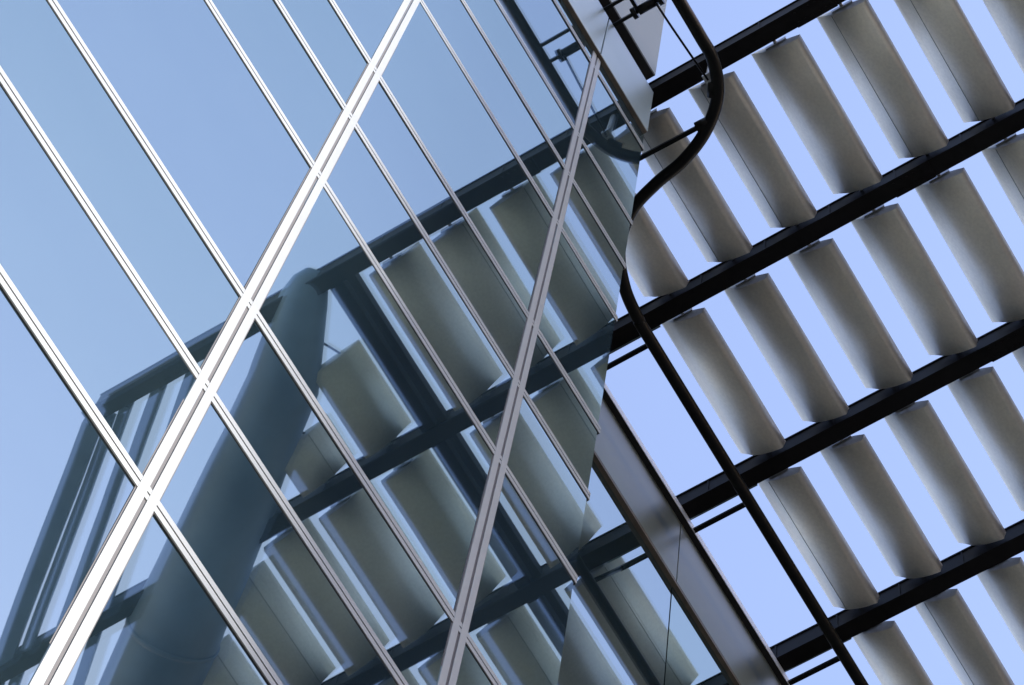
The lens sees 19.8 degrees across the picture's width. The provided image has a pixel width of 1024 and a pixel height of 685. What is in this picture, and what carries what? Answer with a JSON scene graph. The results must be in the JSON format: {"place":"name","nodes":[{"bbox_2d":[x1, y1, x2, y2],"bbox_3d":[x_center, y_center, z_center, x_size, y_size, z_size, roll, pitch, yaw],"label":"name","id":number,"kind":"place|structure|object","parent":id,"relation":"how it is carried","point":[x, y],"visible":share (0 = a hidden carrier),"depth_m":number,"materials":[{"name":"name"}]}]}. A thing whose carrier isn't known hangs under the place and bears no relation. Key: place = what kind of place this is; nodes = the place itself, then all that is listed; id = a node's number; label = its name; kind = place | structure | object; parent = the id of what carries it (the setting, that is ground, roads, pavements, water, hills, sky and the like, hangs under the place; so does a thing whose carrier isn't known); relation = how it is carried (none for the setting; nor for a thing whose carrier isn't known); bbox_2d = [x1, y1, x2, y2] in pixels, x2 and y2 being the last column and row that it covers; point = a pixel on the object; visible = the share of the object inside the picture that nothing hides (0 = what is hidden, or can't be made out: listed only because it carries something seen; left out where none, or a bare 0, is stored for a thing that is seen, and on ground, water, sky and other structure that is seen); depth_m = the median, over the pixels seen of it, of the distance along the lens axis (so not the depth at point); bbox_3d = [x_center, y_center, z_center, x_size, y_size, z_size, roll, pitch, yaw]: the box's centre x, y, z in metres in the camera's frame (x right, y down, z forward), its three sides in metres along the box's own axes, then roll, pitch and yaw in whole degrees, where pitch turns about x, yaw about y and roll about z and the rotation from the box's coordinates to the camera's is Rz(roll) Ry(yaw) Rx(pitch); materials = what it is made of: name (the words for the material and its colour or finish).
{"place":"outdoors","nodes":[
{"label":"outdoors","id":0,"kind":"place"},
{"bbox_2d":[605,0,1023,684],"label":"sky","id":1,"kind":"structure","parent":0,"point":[638,384],"materials":[{"name":"blue"}]},
{"label":"ground","id":2,"kind":"structure","parent":0,"visible":0},
{"bbox_2d":[599,0,666,79],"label":"office building","id":3,"kind":"structure","parent":2,"relation":"on","point":[640,36],"depth_m":21.82,"materials":[{"name":"grey metal"}]},
{"bbox_2d":[0,0,652,684],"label":"glass curtain wall","id":4,"kind":"structure","parent":3,"relation":"attached to","point":[308,316],"depth_m":11.10,"materials":[{"name":"glass"}]},
{"bbox_2d":[557,383,789,684],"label":"glass curtain wall","id":5,"kind":"structure","parent":3,"relation":"attached to","point":[655,600],"depth_m":21.25,"materials":[{"name":"glass"}]},
{"bbox_2d":[603,0,868,684],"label":"facade rail","id":6,"kind":"object","parent":3,"relation":"attached to","point":[704,127],"visible":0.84,"depth_m":21.64,"materials":[{"name":"black metal"}]},
{"bbox_2d":[655,3,708,80],"bbox_3d":[1.210,-2.139,20.855,0.018,0.028,0.672,-32,-77,14],"label":"safety cable","id":7,"kind":"object","parent":6,"relation":"attached to","point":[682,42],"visible":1,"depth_m":20.84,"materials":[{"name":"black paint"}]},
{"bbox_2d":[610,0,1023,684],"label":"louvre canopy","id":8,"kind":"object","parent":3,"relation":"attached to","point":[904,116],"visible":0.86,"depth_m":22.17,"materials":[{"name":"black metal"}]}
]}

